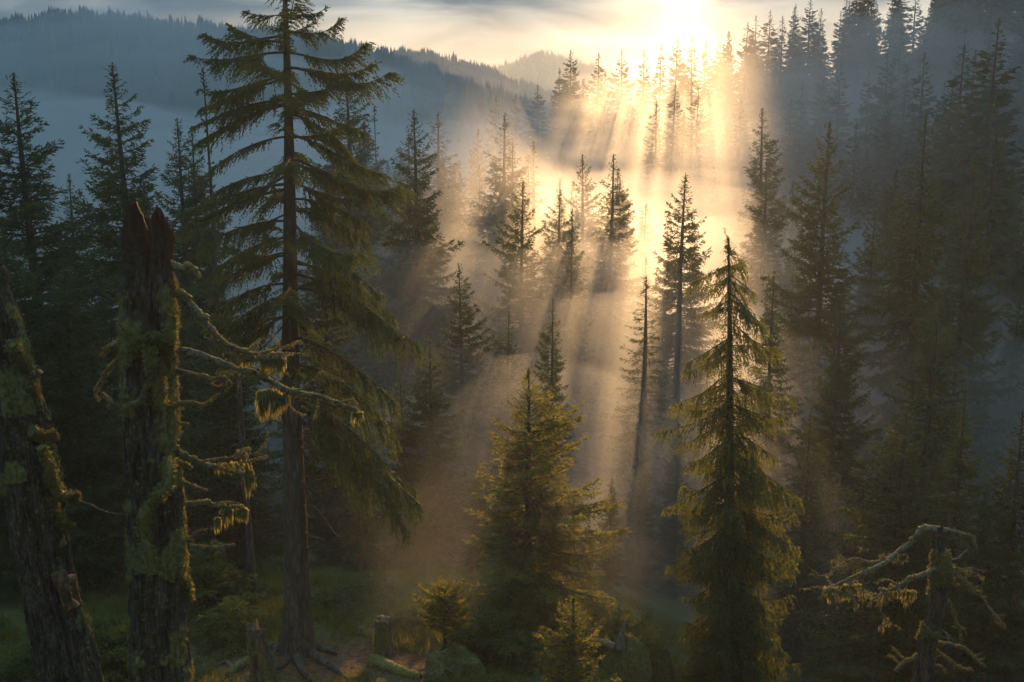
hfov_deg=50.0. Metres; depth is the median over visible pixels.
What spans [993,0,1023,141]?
spruce tree
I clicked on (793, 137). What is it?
spruce tree
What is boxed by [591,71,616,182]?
spruce tree
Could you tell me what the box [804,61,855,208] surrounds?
spruce tree
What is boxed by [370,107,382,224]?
dead tree
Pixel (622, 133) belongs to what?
spruce tree
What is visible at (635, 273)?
spruce tree
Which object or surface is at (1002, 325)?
spruce tree
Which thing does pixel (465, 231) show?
spruce tree
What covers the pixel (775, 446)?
spruce tree
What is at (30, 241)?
spruce tree
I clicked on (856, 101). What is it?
spruce tree
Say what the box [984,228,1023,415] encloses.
spruce tree
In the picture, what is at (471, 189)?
spruce tree
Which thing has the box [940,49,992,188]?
spruce tree
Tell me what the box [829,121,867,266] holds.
spruce tree
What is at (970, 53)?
spruce tree
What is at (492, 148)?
spruce tree
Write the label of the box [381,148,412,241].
spruce tree
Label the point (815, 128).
spruce tree
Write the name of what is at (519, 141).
spruce tree
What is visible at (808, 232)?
spruce tree
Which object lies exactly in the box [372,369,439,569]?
spruce tree
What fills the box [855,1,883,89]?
spruce tree
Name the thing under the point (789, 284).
spruce tree
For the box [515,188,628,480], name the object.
spruce tree
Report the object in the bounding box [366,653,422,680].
fallen log
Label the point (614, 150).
spruce tree
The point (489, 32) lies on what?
sky
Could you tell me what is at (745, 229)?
spruce tree
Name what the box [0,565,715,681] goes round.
grass
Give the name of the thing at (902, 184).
spruce tree
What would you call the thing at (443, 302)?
spruce tree
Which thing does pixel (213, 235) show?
dead tree
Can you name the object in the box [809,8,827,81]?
spruce tree
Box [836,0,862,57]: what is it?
spruce tree
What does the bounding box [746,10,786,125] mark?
spruce tree
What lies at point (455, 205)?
spruce tree
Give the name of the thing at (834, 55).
spruce tree
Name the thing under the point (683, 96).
spruce tree
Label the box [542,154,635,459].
spruce tree
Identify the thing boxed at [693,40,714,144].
spruce tree
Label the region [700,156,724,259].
spruce tree
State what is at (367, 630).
fallen log
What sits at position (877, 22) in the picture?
spruce tree
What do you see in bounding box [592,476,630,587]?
spruce tree
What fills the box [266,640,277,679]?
tree stump
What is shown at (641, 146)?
spruce tree
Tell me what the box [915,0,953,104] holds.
spruce tree
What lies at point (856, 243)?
spruce tree
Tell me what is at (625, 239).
spruce tree
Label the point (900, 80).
spruce tree
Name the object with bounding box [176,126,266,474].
spruce tree
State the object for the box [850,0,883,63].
spruce tree
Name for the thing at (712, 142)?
spruce tree
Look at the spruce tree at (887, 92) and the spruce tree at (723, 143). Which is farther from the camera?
the spruce tree at (723, 143)
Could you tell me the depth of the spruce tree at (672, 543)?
32.60 m
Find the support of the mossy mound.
on the ground at (68, 118)
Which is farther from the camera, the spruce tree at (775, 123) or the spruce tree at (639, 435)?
the spruce tree at (775, 123)
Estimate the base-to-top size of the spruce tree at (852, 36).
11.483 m
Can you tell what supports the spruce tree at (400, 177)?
on the ground at (68, 118)
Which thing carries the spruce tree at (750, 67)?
on the ground at (68, 118)
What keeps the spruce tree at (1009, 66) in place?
on the ground at (68, 118)
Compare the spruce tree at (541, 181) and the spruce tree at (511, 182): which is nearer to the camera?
the spruce tree at (511, 182)
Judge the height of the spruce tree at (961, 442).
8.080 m
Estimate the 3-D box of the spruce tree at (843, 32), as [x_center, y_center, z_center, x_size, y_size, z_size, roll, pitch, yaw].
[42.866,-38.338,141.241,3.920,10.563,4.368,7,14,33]
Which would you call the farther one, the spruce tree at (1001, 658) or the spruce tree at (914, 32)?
the spruce tree at (914, 32)
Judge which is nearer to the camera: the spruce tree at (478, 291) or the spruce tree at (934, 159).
the spruce tree at (478, 291)
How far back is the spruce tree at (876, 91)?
98.01 m
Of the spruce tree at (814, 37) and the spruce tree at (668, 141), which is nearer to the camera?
the spruce tree at (668, 141)
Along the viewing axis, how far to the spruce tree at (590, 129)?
149.75 m
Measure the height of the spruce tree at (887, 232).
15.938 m
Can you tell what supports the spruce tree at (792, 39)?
on the ground at (68, 118)
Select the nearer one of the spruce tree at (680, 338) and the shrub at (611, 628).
the shrub at (611, 628)
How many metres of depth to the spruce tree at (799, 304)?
64.94 m
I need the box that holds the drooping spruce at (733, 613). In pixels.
[653,228,804,681]
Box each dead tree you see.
[196,67,249,529]
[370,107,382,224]
[799,524,1006,681]
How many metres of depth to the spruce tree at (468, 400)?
36.69 m
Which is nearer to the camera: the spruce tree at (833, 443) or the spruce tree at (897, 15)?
the spruce tree at (833, 443)
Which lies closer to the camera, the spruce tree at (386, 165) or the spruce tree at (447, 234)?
the spruce tree at (447, 234)
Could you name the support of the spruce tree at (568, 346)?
on the ground at (68, 118)
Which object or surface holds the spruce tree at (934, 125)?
on the ground at (68, 118)
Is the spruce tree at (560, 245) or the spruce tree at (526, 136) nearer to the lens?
the spruce tree at (560, 245)
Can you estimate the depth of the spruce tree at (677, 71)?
153.45 m
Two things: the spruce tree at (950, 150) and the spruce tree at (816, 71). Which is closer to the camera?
the spruce tree at (950, 150)
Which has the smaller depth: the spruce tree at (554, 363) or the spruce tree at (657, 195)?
the spruce tree at (554, 363)
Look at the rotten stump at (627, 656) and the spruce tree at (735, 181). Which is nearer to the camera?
the rotten stump at (627, 656)
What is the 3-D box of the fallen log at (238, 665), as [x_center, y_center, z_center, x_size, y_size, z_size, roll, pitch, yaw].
[-5.403,6.327,21.143,0.627,0.246,0.791,0,11,0]
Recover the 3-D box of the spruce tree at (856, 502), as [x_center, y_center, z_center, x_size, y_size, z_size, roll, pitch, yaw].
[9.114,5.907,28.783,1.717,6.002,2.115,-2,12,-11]
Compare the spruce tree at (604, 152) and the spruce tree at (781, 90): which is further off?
the spruce tree at (604, 152)
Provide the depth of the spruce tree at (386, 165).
71.51 m
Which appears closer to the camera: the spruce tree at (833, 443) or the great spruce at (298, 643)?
the great spruce at (298, 643)
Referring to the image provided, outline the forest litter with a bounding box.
[92,588,688,681]
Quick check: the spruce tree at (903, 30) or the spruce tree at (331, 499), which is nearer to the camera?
the spruce tree at (331, 499)
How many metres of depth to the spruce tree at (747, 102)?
140.90 m
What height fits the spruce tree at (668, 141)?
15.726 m
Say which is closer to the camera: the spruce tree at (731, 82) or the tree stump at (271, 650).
the tree stump at (271, 650)
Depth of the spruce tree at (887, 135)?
93.72 m
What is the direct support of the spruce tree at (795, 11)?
on the ground at (68, 118)
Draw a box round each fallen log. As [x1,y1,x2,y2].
[213,656,248,679]
[355,625,400,648]
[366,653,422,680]
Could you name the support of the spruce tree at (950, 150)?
on the ground at (68, 118)
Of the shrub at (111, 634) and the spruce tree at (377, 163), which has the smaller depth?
the shrub at (111, 634)
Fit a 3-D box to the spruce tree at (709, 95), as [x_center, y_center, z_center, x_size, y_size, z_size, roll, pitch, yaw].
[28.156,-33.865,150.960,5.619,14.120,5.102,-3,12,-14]
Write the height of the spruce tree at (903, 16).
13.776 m
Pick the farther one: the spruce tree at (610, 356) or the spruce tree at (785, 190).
the spruce tree at (785, 190)
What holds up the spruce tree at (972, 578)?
on the ground at (68, 118)
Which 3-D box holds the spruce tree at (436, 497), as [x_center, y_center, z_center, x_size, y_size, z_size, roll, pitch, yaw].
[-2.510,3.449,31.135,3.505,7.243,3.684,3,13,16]
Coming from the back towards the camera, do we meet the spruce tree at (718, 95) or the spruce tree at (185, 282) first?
the spruce tree at (718, 95)
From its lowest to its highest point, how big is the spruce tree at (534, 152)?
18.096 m
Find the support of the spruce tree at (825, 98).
on the ground at (68, 118)
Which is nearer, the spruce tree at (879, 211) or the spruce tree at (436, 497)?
the spruce tree at (436, 497)
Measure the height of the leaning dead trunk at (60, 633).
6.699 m
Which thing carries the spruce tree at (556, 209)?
on the ground at (68, 118)
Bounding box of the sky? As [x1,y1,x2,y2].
[0,0,1014,87]
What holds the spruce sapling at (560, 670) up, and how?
on the ground at (68, 118)
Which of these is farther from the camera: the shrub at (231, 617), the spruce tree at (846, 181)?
the spruce tree at (846, 181)
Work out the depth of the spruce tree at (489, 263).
55.67 m
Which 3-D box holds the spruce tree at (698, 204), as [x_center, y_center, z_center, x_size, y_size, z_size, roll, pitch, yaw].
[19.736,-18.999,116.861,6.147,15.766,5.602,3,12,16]
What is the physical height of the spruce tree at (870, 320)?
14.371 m
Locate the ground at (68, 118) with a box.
[0,12,1023,681]
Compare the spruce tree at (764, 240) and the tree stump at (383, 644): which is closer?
the tree stump at (383, 644)
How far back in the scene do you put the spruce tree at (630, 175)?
133.90 m
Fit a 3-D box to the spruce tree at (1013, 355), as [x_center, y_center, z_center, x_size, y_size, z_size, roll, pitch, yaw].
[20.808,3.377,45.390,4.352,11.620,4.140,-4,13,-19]
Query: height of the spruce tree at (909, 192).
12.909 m
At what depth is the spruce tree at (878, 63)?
130.62 m
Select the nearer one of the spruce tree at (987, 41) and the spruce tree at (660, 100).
the spruce tree at (987, 41)
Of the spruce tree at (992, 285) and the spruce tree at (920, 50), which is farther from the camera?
the spruce tree at (920, 50)
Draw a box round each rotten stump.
[594,620,654,681]
[649,639,676,681]
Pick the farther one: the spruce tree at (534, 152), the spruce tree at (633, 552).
the spruce tree at (534, 152)
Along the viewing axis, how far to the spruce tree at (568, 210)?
72.28 m
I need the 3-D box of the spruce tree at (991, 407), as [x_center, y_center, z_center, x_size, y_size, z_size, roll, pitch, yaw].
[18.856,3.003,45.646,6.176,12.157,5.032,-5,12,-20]
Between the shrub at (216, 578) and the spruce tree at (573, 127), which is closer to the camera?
the shrub at (216, 578)
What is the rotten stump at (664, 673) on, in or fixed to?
on the ground at (68, 118)
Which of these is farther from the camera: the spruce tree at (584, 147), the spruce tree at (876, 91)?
the spruce tree at (584, 147)
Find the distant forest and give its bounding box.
[0,4,739,172]
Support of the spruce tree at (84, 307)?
on the ground at (68, 118)
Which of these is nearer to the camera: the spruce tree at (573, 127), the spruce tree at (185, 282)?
the spruce tree at (185, 282)
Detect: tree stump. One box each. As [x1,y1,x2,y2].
[246,619,274,681]
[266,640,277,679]
[373,615,395,658]
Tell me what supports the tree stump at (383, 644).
on the ground at (68, 118)
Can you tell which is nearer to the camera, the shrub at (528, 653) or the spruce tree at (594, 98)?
the shrub at (528, 653)
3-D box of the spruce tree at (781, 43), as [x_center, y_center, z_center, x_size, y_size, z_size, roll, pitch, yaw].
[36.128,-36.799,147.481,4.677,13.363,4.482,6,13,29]
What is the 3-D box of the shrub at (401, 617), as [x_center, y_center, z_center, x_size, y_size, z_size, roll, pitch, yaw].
[-2.041,5.957,23.474,1.402,0.576,1.620,-7,13,-33]
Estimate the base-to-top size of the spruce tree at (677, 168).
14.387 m
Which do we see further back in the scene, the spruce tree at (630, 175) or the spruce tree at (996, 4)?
the spruce tree at (630, 175)
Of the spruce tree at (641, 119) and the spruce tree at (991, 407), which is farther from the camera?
the spruce tree at (641, 119)
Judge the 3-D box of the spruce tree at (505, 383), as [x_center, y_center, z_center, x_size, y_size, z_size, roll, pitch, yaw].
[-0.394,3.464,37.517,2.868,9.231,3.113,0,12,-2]
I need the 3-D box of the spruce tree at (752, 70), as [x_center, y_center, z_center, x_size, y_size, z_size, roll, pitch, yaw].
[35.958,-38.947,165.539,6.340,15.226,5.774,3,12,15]
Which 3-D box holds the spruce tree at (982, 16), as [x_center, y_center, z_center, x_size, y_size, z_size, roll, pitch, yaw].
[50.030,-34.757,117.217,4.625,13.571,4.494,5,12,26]
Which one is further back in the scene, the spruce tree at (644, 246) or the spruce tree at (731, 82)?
the spruce tree at (731, 82)
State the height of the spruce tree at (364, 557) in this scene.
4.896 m
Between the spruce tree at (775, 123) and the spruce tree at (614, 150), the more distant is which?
the spruce tree at (614, 150)
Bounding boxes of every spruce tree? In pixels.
[0,72,201,566]
[0,220,126,599]
[0,254,129,599]
[39,62,237,558]
[48,173,115,405]
[117,118,307,522]
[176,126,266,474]
[179,295,283,571]
[233,265,395,564]
[253,68,413,478]
[337,415,389,571]
[341,121,391,348]
[343,134,430,420]
[345,109,478,506]
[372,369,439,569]
[373,338,474,570]
[375,189,475,463]
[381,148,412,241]
[381,159,395,245]
[385,111,489,362]
[425,263,522,556]
[426,162,478,435]
[433,162,474,305]
[444,113,544,438]
[450,180,602,500]
[452,172,484,325]
[454,172,481,278]
[457,163,491,322]
[458,128,494,261]
[459,453,493,571]
[470,143,542,448]
[470,311,533,558]
[473,268,489,323]
[478,96,507,206]
[487,116,526,213]
[489,154,552,299]
[493,94,526,203]
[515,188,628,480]
[516,85,556,196]
[516,298,583,569]
[517,129,530,184]
[521,140,543,363]
[527,208,613,509]
[534,128,550,203]
[538,179,568,321]
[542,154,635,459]
[544,68,568,180]
[544,200,568,333]
[545,50,584,176]
[547,91,572,176]
[550,186,566,247]
[553,72,580,168]
[562,99,600,213]
[562,186,587,367]
[563,79,595,185]
[564,79,604,199]
[576,154,650,482]
[576,518,597,603]
[578,205,600,334]
[584,53,607,165]
[584,179,665,460]
[585,101,594,170]
[589,237,629,460]
[590,104,608,175]
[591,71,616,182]
[591,276,680,581]
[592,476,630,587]
[593,168,643,366]
[599,51,641,169]
[599,173,735,529]
[600,117,624,191]
[607,256,682,478]
[610,94,644,198]
[614,446,674,589]
[615,102,626,170]
[629,50,658,156]
[629,204,683,400]
[632,93,652,144]
[634,100,668,236]
[644,44,669,151]
[644,421,702,599]
[651,84,699,216]
[657,37,692,151]
[660,151,679,230]
[661,112,690,241]
[669,86,724,231]
[674,35,705,148]
[675,60,688,150]
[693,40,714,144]
[694,168,814,434]
[698,44,735,134]
[699,121,894,537]
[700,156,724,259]
[701,102,717,200]
[709,31,738,135]
[709,92,731,180]
[712,31,739,140]
[713,42,737,102]
[717,107,793,362]
[719,98,758,204]
[724,22,758,141]
[734,270,803,607]
[735,240,823,462]
[736,32,761,126]
[736,33,758,107]
[737,15,764,129]
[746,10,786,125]
[749,410,850,669]
[750,67,784,178]
[755,294,886,620]
[763,46,787,144]
[764,140,804,236]
[767,194,794,274]
[768,79,796,183]
[770,99,807,231]
[771,16,791,105]
[774,181,823,377]
[777,7,802,102]
[778,238,812,377]
[779,31,813,140]
[779,402,973,681]
[783,40,804,111]
[784,4,801,73]
[785,195,808,314]
[786,0,826,100]
[786,84,812,226]
[788,30,801,84]
[794,109,816,189]
[797,62,841,200]
[799,191,824,281]
[803,209,896,483]
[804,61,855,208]
[805,28,832,107]
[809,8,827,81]
[810,81,835,181]
[821,11,850,119]
[825,459,884,650]
[829,2,855,79]
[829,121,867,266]
[832,0,848,71]
[833,10,867,107]
[833,114,971,556]
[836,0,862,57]
[837,149,885,276]
[840,30,869,125]
[844,68,879,192]
[844,267,882,416]
[846,244,865,322]
[848,48,904,208]
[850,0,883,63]
[851,174,939,459]
[852,10,873,78]
[852,168,926,373]
[853,178,895,298]
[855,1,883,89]
[856,0,872,49]
[859,275,976,640]
[860,101,902,232]
[869,4,886,86]
[871,0,881,55]
[871,57,895,131]
[878,24,917,160]
[878,65,916,207]
[879,0,899,81]
[881,0,914,53]
[882,0,906,72]
[882,393,1003,681]
[885,158,1023,578]
[888,53,947,226]
[891,90,931,235]
[894,0,933,108]
[894,5,908,54]
[901,4,948,131]
[908,79,967,286]
[913,44,988,286]
[913,81,950,215]
[913,408,1023,681]
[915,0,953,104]
[917,242,978,426]
[921,0,960,69]
[925,18,1023,294]
[927,274,1020,524]
[935,115,1023,376]
[936,2,983,125]
[937,477,1006,681]
[939,25,973,146]
[940,0,979,65]
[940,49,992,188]
[942,178,979,263]
[955,70,998,200]
[956,230,997,337]
[959,0,997,74]
[962,4,1002,150]
[975,41,999,177]
[975,260,1017,452]
[975,283,1023,546]
[976,254,1005,413]
[978,0,1019,96]
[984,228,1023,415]
[987,306,1023,514]
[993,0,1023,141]
[998,43,1023,142]
[1004,50,1023,167]
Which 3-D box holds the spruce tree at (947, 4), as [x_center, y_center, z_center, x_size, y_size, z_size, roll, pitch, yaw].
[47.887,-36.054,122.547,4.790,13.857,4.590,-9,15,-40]
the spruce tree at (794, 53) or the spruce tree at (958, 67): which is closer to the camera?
the spruce tree at (958, 67)
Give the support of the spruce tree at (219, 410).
on the ground at (68, 118)
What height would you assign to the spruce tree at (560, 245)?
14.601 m
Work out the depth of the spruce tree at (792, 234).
75.75 m
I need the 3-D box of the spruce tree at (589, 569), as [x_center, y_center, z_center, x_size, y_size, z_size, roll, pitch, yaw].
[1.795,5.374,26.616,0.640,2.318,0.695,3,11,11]
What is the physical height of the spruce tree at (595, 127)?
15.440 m
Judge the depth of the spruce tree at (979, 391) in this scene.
38.60 m
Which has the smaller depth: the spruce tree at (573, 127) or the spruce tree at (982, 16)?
the spruce tree at (982, 16)
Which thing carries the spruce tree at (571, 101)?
on the ground at (68, 118)
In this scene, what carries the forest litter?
on the ground at (68, 118)
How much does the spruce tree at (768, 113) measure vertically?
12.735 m
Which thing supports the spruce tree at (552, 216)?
on the ground at (68, 118)
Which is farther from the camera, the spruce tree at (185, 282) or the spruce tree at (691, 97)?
the spruce tree at (691, 97)
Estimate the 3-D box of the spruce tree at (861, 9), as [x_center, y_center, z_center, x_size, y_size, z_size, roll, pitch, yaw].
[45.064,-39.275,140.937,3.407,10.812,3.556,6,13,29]
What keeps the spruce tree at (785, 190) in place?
on the ground at (68, 118)
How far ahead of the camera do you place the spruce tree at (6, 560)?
24.71 m
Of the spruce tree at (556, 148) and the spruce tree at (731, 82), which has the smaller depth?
the spruce tree at (731, 82)
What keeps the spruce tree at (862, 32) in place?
on the ground at (68, 118)
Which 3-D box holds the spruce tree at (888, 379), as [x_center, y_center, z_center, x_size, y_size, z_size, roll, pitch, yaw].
[14.643,0.819,40.914,5.532,18.198,6.813,0,10,2]
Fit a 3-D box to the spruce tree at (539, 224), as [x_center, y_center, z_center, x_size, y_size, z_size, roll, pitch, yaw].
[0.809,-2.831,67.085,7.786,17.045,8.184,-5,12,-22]
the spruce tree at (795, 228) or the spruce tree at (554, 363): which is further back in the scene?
the spruce tree at (795, 228)
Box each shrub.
[90,613,130,681]
[186,538,271,626]
[190,596,281,658]
[334,572,412,613]
[388,602,431,642]
[441,607,529,669]
[503,627,561,677]
[579,604,667,668]
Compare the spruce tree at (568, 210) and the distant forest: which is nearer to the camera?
the spruce tree at (568, 210)
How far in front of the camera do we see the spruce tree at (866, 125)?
101.64 m
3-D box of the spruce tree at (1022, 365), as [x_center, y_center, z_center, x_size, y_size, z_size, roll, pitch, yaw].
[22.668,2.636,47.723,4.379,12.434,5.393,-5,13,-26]
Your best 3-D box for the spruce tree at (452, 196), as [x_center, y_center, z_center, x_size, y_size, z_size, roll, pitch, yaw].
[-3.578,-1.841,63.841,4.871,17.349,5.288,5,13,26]
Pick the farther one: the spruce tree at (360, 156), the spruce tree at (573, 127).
the spruce tree at (573, 127)
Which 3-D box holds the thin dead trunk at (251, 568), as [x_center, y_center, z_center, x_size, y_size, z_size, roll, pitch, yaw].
[-5.799,2.903,24.030,0.257,7.026,0.259,0,11,0]
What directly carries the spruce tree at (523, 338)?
on the ground at (68, 118)
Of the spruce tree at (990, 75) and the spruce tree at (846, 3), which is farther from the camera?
the spruce tree at (846, 3)
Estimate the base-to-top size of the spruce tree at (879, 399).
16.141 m
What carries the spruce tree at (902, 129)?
on the ground at (68, 118)
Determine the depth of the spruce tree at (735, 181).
118.16 m
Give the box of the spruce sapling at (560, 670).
[515,594,621,681]
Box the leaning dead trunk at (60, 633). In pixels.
[0,263,103,681]
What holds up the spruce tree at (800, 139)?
on the ground at (68, 118)
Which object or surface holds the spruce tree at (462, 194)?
on the ground at (68, 118)
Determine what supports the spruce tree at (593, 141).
on the ground at (68, 118)
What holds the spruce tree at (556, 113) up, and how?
on the ground at (68, 118)
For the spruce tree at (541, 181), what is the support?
on the ground at (68, 118)
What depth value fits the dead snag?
9.20 m
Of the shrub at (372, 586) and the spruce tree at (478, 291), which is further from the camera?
the spruce tree at (478, 291)
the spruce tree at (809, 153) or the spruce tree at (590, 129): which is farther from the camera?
the spruce tree at (590, 129)
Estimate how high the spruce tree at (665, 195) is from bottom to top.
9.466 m
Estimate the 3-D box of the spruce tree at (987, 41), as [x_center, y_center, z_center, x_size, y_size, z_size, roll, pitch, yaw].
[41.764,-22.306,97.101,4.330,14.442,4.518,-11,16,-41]
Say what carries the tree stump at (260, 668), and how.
on the ground at (68, 118)
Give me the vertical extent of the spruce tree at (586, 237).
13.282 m
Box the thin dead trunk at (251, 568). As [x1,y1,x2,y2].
[235,315,257,606]
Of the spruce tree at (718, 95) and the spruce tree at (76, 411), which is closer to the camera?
the spruce tree at (76, 411)
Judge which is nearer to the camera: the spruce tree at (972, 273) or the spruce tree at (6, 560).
the spruce tree at (6, 560)
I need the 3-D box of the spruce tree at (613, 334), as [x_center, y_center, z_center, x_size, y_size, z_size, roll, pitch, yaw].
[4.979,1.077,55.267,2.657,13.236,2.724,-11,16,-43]
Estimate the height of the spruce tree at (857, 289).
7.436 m
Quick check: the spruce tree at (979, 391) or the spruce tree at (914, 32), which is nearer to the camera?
the spruce tree at (979, 391)
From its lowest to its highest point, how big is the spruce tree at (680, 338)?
15.252 m
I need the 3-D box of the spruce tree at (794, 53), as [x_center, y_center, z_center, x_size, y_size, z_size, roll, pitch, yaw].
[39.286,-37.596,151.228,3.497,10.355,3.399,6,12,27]
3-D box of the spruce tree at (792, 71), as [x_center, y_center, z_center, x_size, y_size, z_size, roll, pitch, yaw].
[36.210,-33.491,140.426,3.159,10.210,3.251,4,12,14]
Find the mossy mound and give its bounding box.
[422,643,486,681]
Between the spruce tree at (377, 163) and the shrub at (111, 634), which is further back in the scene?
the spruce tree at (377, 163)
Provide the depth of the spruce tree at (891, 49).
131.13 m
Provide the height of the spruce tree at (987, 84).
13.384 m
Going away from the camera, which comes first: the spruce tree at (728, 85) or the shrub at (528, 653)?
the shrub at (528, 653)
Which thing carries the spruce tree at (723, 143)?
on the ground at (68, 118)
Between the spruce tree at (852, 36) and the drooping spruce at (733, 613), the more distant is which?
the spruce tree at (852, 36)
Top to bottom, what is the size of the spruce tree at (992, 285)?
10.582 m
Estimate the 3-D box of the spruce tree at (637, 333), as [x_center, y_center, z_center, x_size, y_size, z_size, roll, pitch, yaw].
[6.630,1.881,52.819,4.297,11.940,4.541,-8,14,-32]
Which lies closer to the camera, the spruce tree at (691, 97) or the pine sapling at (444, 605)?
the pine sapling at (444, 605)
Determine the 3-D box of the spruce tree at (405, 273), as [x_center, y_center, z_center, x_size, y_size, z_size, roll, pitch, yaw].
[-4.511,-0.761,46.685,7.592,17.847,7.223,-11,17,-42]
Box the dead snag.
[78,201,364,681]
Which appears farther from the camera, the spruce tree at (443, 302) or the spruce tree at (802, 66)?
the spruce tree at (802, 66)
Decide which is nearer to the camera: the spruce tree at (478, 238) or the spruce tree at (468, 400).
the spruce tree at (468, 400)
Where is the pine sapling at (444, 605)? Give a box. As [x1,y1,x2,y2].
[412,575,476,650]
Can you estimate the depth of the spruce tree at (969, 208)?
70.85 m
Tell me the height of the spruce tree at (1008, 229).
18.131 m
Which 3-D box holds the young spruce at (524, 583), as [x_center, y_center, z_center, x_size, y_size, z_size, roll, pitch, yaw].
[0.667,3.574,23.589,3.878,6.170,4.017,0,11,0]
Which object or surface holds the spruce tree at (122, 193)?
on the ground at (68, 118)
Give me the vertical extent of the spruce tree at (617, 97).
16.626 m
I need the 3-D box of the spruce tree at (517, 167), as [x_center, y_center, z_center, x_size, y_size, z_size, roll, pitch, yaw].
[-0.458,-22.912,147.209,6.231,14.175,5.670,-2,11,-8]
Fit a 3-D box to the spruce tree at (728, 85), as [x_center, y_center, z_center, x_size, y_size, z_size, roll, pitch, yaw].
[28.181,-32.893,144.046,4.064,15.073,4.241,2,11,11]
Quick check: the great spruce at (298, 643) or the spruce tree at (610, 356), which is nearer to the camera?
the great spruce at (298, 643)
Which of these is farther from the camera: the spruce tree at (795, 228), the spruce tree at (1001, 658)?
the spruce tree at (795, 228)
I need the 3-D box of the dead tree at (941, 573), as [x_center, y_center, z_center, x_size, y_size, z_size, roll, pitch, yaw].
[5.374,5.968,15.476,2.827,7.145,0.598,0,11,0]
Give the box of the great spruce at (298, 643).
[174,0,431,681]
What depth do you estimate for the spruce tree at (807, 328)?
42.27 m
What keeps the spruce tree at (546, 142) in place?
on the ground at (68, 118)
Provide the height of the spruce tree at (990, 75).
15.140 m
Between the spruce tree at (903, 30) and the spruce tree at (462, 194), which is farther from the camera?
the spruce tree at (903, 30)
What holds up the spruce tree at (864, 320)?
on the ground at (68, 118)
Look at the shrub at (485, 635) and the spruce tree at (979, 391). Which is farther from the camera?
the spruce tree at (979, 391)
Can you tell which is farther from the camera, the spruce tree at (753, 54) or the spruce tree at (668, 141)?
the spruce tree at (753, 54)
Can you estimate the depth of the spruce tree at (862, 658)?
24.18 m
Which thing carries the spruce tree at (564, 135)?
on the ground at (68, 118)
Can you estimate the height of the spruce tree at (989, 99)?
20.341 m
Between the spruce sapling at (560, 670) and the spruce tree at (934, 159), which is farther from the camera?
the spruce tree at (934, 159)
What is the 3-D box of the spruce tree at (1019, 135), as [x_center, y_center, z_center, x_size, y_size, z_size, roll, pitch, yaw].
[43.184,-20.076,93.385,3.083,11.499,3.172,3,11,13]
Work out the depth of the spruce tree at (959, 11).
123.31 m
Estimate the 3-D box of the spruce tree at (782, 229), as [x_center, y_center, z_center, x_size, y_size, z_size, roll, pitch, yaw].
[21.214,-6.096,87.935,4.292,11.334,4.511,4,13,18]
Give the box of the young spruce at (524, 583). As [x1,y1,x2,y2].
[457,367,631,630]
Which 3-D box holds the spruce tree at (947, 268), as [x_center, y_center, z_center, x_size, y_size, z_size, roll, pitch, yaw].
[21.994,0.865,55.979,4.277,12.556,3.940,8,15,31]
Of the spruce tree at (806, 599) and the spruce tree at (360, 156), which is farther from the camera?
the spruce tree at (360, 156)
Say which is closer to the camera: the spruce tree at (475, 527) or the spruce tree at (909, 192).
the spruce tree at (475, 527)
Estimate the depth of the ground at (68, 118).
518.50 m
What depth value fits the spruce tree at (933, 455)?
30.87 m

